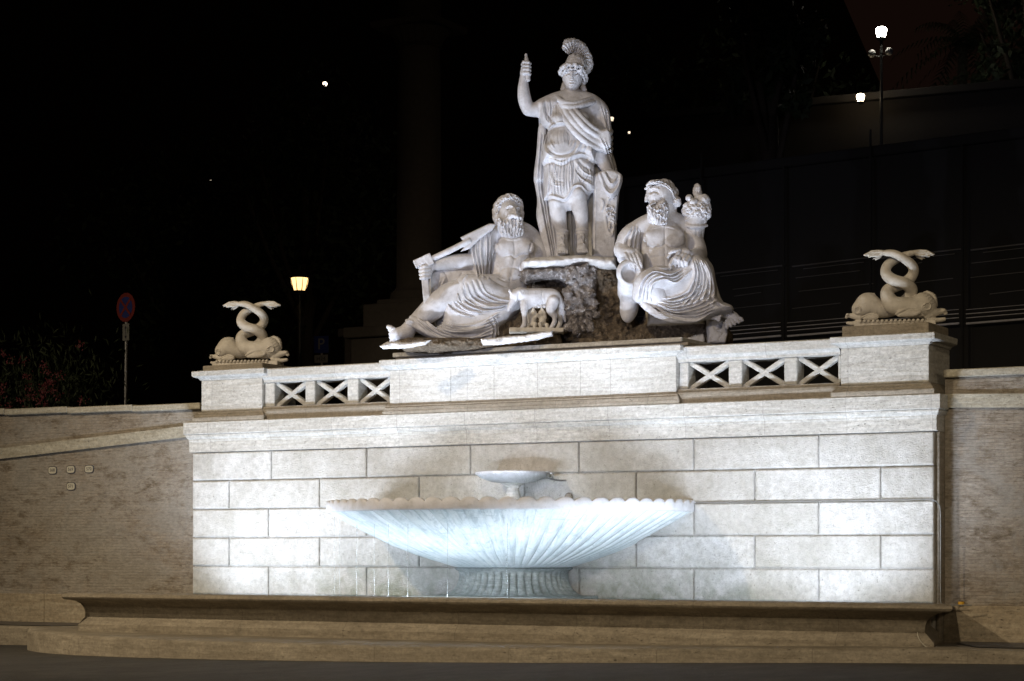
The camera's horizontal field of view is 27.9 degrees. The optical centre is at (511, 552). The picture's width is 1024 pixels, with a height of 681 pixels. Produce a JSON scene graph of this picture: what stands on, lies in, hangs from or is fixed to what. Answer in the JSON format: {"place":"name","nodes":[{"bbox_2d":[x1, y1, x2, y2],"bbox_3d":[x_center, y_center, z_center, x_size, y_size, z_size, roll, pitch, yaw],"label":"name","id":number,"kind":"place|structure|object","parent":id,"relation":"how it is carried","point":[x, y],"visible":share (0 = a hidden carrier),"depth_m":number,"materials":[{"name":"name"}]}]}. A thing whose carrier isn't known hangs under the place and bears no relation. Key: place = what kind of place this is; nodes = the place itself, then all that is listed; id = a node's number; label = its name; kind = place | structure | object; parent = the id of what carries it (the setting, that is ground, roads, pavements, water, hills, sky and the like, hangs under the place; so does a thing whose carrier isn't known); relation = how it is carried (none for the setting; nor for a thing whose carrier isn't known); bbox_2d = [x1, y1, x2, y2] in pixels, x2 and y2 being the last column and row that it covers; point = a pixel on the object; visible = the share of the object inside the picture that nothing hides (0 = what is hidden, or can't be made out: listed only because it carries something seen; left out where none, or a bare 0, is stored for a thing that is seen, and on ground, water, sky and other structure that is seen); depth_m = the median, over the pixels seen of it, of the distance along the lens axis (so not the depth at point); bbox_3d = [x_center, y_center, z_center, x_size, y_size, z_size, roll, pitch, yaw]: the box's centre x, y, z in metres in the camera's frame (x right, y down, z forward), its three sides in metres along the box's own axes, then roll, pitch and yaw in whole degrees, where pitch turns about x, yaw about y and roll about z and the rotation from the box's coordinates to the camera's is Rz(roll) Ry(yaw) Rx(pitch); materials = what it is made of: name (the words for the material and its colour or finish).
{"place":"outdoors","nodes":[
{"label":"outdoors","id":0,"kind":"place"},
{"bbox_2d":[0,0,879,408],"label":"hill","id":1,"kind":"structure","parent":0,"point":[86,86],"depth_m":129.65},
{"bbox_2d":[0,290,147,408],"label":"oleander bush","id":2,"kind":"object","parent":1,"relation":"on","point":[43,392],"visible":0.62,"depth_m":43.94,"materials":[{"name":"green plant"}]},
{"bbox_2d":[117,293,134,404],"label":"road sign","id":3,"kind":"object","parent":1,"relation":"on","point":[125,307],"visible":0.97,"depth_m":43.89,"materials":[{"name":"metal"}]},
{"bbox_2d":[289,266,309,404],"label":"street lamp","id":4,"kind":"object","parent":1,"relation":"on","point":[299,277],"visible":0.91,"depth_m":53.92,"materials":[{"name":"metal"}]},
{"bbox_2d":[314,336,328,365],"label":"parking sign","id":5,"kind":"object","parent":1,"relation":"on","point":[321,344],"visible":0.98,"depth_m":59.92,"materials":[{"name":"metal"}]},
{"bbox_2d":[338,328,350,397],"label":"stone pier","id":6,"kind":"structure","parent":1,"relation":"on","point":[347,349],"depth_m":50.12,"materials":[{"name":"stone"}]},
{"bbox_2d":[343,0,467,401],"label":"column","id":7,"kind":"structure","parent":1,"relation":"on","point":[419,32],"depth_m":47.64,"materials":[{"name":"black stone"}]},
{"bbox_2d":[637,15,875,111],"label":"tree","id":8,"kind":"object","parent":1,"relation":"on","point":[720,65],"visible":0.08,"depth_m":75.42,"materials":[{"name":"green plant"}]},
{"bbox_2d":[713,0,830,159],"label":"tree","id":9,"kind":"object","parent":1,"relation":"on","point":[773,62],"visible":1,"depth_m":59.72,"materials":[{"name":"green plant"}]},
{"bbox_2d":[610,79,1023,177],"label":"hill house","id":10,"kind":"structure","parent":1,"relation":"on","point":[656,142],"depth_m":67.47,"materials":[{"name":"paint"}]},
{"bbox_2d":[856,93,864,103],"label":"wall lantern","id":11,"kind":"object","parent":10,"relation":"attached to","point":[860,97],"depth_m":65.91,"materials":[{"name":"white glass"}]},
{"bbox_2d":[615,127,1023,387],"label":"netted wall","id":12,"kind":"structure","parent":1,"relation":"on","point":[790,241],"depth_m":49.44,"materials":[{"name":"black"}]},
{"bbox_2d":[868,26,892,144],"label":"street lamp","id":13,"kind":"object","parent":1,"relation":"on","point":[881,32],"visible":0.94,"depth_m":65.71,"materials":[{"name":"metal"}]},
{"bbox_2d":[891,11,1023,89],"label":"palm tree","id":14,"kind":"object","parent":1,"relation":"on","point":[962,47],"visible":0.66,"depth_m":73.51,"materials":[{"name":"green plant"}]},
{"bbox_2d":[944,0,1023,85],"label":"tree","id":15,"kind":"object","parent":1,"relation":"on","point":[1002,47],"visible":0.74,"depth_m":69.08,"materials":[{"name":"green plant"}]},
{"bbox_2d":[988,9,1023,74],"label":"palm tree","id":16,"kind":"object","parent":1,"relation":"on","point":[1008,28],"visible":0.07,"depth_m":77.32,"materials":[{"name":"green plant"}]},
{"bbox_2d":[0,624,1023,663],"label":"pavement","id":17,"kind":"structure","parent":0,"point":[69,640],"depth_m":27.88,"materials":[{"name":"stone"}]},
{"bbox_2d":[0,621,78,625],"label":"pavement inlay","id":18,"kind":"object","parent":17,"relation":"on","point":[34,623],"visible":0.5,"depth_m":37.75,"materials":[{"name":"brown stone"}]},
{"bbox_2d":[0,403,201,622],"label":"flank wall","id":19,"kind":"structure","parent":17,"relation":"on","point":[119,519],"depth_m":38.14,"materials":[{"name":"stone"}]},
{"bbox_2d":[48,466,56,473],"bbox_3d":[-8.612,-1.538,38.596,0.210,0.150,0.020,0,0,29],"label":"number plate","id":20,"kind":"object","parent":19,"relation":"attached to","point":[52,469],"visible":1,"depth_m":38.59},
{"bbox_2d":[66,465,74,473],"bbox_3d":[-8.223,-1.545,38.380,0.210,0.150,0.020,0,0,29],"label":"number plate","id":21,"kind":"object","parent":19,"relation":"attached to","point":[70,469],"visible":1,"depth_m":38.37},
{"bbox_2d":[67,482,75,489],"bbox_3d":[-8.219,-1.230,38.378,0.210,0.150,0.020,0,0,29],"label":"number plate","id":22,"kind":"object","parent":19,"relation":"attached to","point":[71,485],"visible":1,"depth_m":38.36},
{"bbox_2d":[85,465,93,472],"bbox_3d":[-7.837,-1.545,38.165,0.210,0.150,0.020,0,0,29],"label":"number plate","id":23,"kind":"object","parent":19,"relation":"attached to","point":[89,468],"visible":1,"depth_m":38.15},
{"bbox_2d":[61,593,954,646],"bbox_3d":[-0.290,1.002,31.670,15.696,0.697,4.110,0,0,29],"label":"trough","id":24,"kind":"object","parent":17,"relation":"on","point":[670,622],"visible":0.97,"depth_m":29.35,"materials":[{"name":"stone"}]},
{"bbox_2d":[183,322,957,642],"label":"fountain wall","id":25,"kind":"structure","parent":17,"relation":"on","point":[275,468],"depth_m":32.41,"materials":[{"name":"stone"}]},
{"bbox_2d":[209,301,288,365],"bbox_3d":[-4.671,-3.882,36.622,1.511,1.176,0.494,0,0,9],"label":"dolphin sculpture","id":26,"kind":"object","parent":25,"relation":"on","point":[263,346],"visible":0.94,"depth_m":36.49,"materials":[{"name":"stone"}]},
{"bbox_2d":[395,333,562,354],"bbox_3d":[-0.536,-3.470,34.041,2.806,0.397,0.947,0,0,0],"label":"rock bed","id":27,"kind":"object","parent":25,"relation":"on","point":[443,346],"visible":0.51,"depth_m":33.63,"materials":[{"name":"stone"}]},
{"bbox_2d":[380,340,429,348],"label":"stone slab","id":28,"kind":"structure","parent":27,"relation":"on","point":[394,345],"depth_m":33.15,"materials":[{"name":"stone"}]},
{"bbox_2d":[386,193,546,341],"bbox_3d":[-0.707,-4.725,34.322,2.759,2.546,0.966,0,0,0],"label":"river god statue","id":29,"kind":"object","parent":27,"relation":"on","point":[466,295],"visible":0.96,"depth_m":34.09,"materials":[{"name":"stone"}]},
{"bbox_2d":[481,330,552,344],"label":"stone slab","id":30,"kind":"structure","parent":27,"relation":"on","point":[503,340],"depth_m":33.09,"materials":[{"name":"stone"}]},
{"bbox_2d":[507,287,565,333],"bbox_3d":[0.401,-3.945,33.594,0.969,0.749,0.356,0,0,0],"label":"wolf statue","id":31,"kind":"object","parent":27,"relation":"on","point":[550,300],"visible":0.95,"depth_m":33.49,"materials":[{"name":"stone"}]},
{"bbox_2d":[545,471,566,480],"bbox_3d":[0.672,-1.210,32.690,0.205,0.157,0.647,0,0,22],"label":"spout pipe","id":32,"kind":"object","parent":25,"relation":"attached to","point":[548,477],"visible":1,"depth_m":32.67,"materials":[{"name":"metal"}]},
{"bbox_2d":[564,493,572,498],"bbox_3d":[0.904,-0.880,32.889,0.143,0.150,0.090,0,0,29],"label":"pipe boss","id":33,"kind":"object","parent":25,"relation":"attached to","point":[568,495],"visible":0.52,"depth_m":32.85,"materials":[{"name":"stone"}]},
{"bbox_2d":[571,314,732,344],"bbox_3d":[2.281,-3.645,34.050,2.721,0.603,0.971,0,0,0],"label":"rock bed","id":34,"kind":"object","parent":25,"relation":"on","point":[642,330],"visible":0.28,"depth_m":33.61,"materials":[{"name":"stone"}]},
{"bbox_2d":[497,268,640,343],"bbox_3d":[0.843,-4.088,34.155,2.763,1.465,1.177,0,0,0],"label":"rock mound","id":35,"kind":"object","parent":34,"relation":"on","point":[609,321],"visible":0.27,"depth_m":33.67,"materials":[{"name":"brown stone"}]},
{"bbox_2d":[518,263,600,337],"bbox_3d":[0.787,-4.094,33.862,1.375,1.318,0.860,0,0,0],"label":"tufa rock","id":36,"kind":"object","parent":35,"relation":"on","point":[579,293],"visible":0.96,"depth_m":33.53,"materials":[{"name":"grey stone"}]},
{"bbox_2d":[521,255,616,270],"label":"stone slab","id":37,"kind":"structure","parent":35,"relation":"on","point":[606,263],"depth_m":33.51,"materials":[{"name":"stone"}]},
{"bbox_2d":[518,38,622,256],"bbox_3d":[0.961,-6.691,34.146,1.738,3.719,0.806,0,0,0],"label":"goddess statue","id":38,"kind":"object","parent":37,"relation":"on","point":[578,178],"visible":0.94,"depth_m":34.03,"materials":[{"name":"stone"}]},
{"bbox_2d":[645,311,704,325],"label":"seat block","id":39,"kind":"structure","parent":34,"relation":"on","point":[652,320],"depth_m":33.53,"materials":[{"name":"stone"}]},
{"bbox_2d":[614,179,743,328],"bbox_3d":[2.663,-4.772,32.862,2.071,2.438,1.046,0,0,0],"label":"river god statue","id":40,"kind":"object","parent":34,"relation":"on","point":[665,272],"visible":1,"depth_m":32.76,"materials":[{"name":"stone"}]},
{"bbox_2d":[706,318,727,343],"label":"stone slab","id":41,"kind":"structure","parent":25,"relation":"on","point":[717,332],"depth_m":33.05,"materials":[{"name":"stone"}]},
{"bbox_2d":[696,499,971,605],"bbox_3d":[4.728,-0.004,30.769,4.304,1.555,0.125,0,0,27],"label":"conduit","id":42,"kind":"object","parent":25,"relation":"attached to","point":[858,500],"visible":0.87,"depth_m":30.38,"materials":[{"name":"grey metal"}]},
{"bbox_2d":[845,249,947,325],"bbox_3d":[5.750,-3.945,30.834,1.511,1.176,0.494,0,0,9],"label":"dolphin sculpture","id":43,"kind":"object","parent":25,"relation":"on","point":[910,302],"visible":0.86,"depth_m":30.71,"materials":[{"name":"stone"}]},
{"bbox_2d":[943,366,1023,642],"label":"flank wall","id":44,"kind":"structure","parent":17,"relation":"on","point":[984,497],"depth_m":29.98,"materials":[{"name":"stone"}]},
{"bbox_2d":[956,641,1023,647],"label":"pavement inlay","id":45,"kind":"object","parent":17,"relation":"on","point":[1000,644],"visible":1,"depth_m":28.02,"materials":[{"name":"stone"}]},
{"bbox_2d":[0,645,1023,680],"bbox_3d":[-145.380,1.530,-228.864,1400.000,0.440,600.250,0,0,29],"label":"road","id":46,"kind":"structure","parent":0,"point":[20,663],"depth_m":24.96,"materials":[{"name":"grey asphalt"}]},
{"bbox_2d":[688,334,704,341],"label":"stone slab","id":47,"kind":"structure","parent":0,"point":[699,337],"depth_m":33.07,"materials":[{"name":"stone"}]},
{"bbox_2d":[844,0,1023,90],"label":"sky","id":48,"kind":"structure","parent":0,"point":[900,18],"materials":[{"name":"black"}]},
{"label":"water","id":49,"kind":"structure","parent":0,"visible":0},
{"bbox_2d":[326,496,694,598],"bbox_3d":[-0.522,0.069,31.928,5.966,1.763,3.705,0,0,29],"label":"fountain bowl","id":50,"kind":"object","parent":49,"relation":"in","point":[512,547],"visible":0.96,"depth_m":31.12,"materials":[{"name":"stone"}]},
{"bbox_2d":[475,470,549,499],"bbox_3d":[0.013,-0.719,32.892,1.200,1.137,1.200,0,0,29],"label":"dish","id":51,"kind":"object","parent":50,"relation":"in","point":[512,481],"visible":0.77,"depth_m":32.54,"materials":[{"name":"white stone"}]}
]}

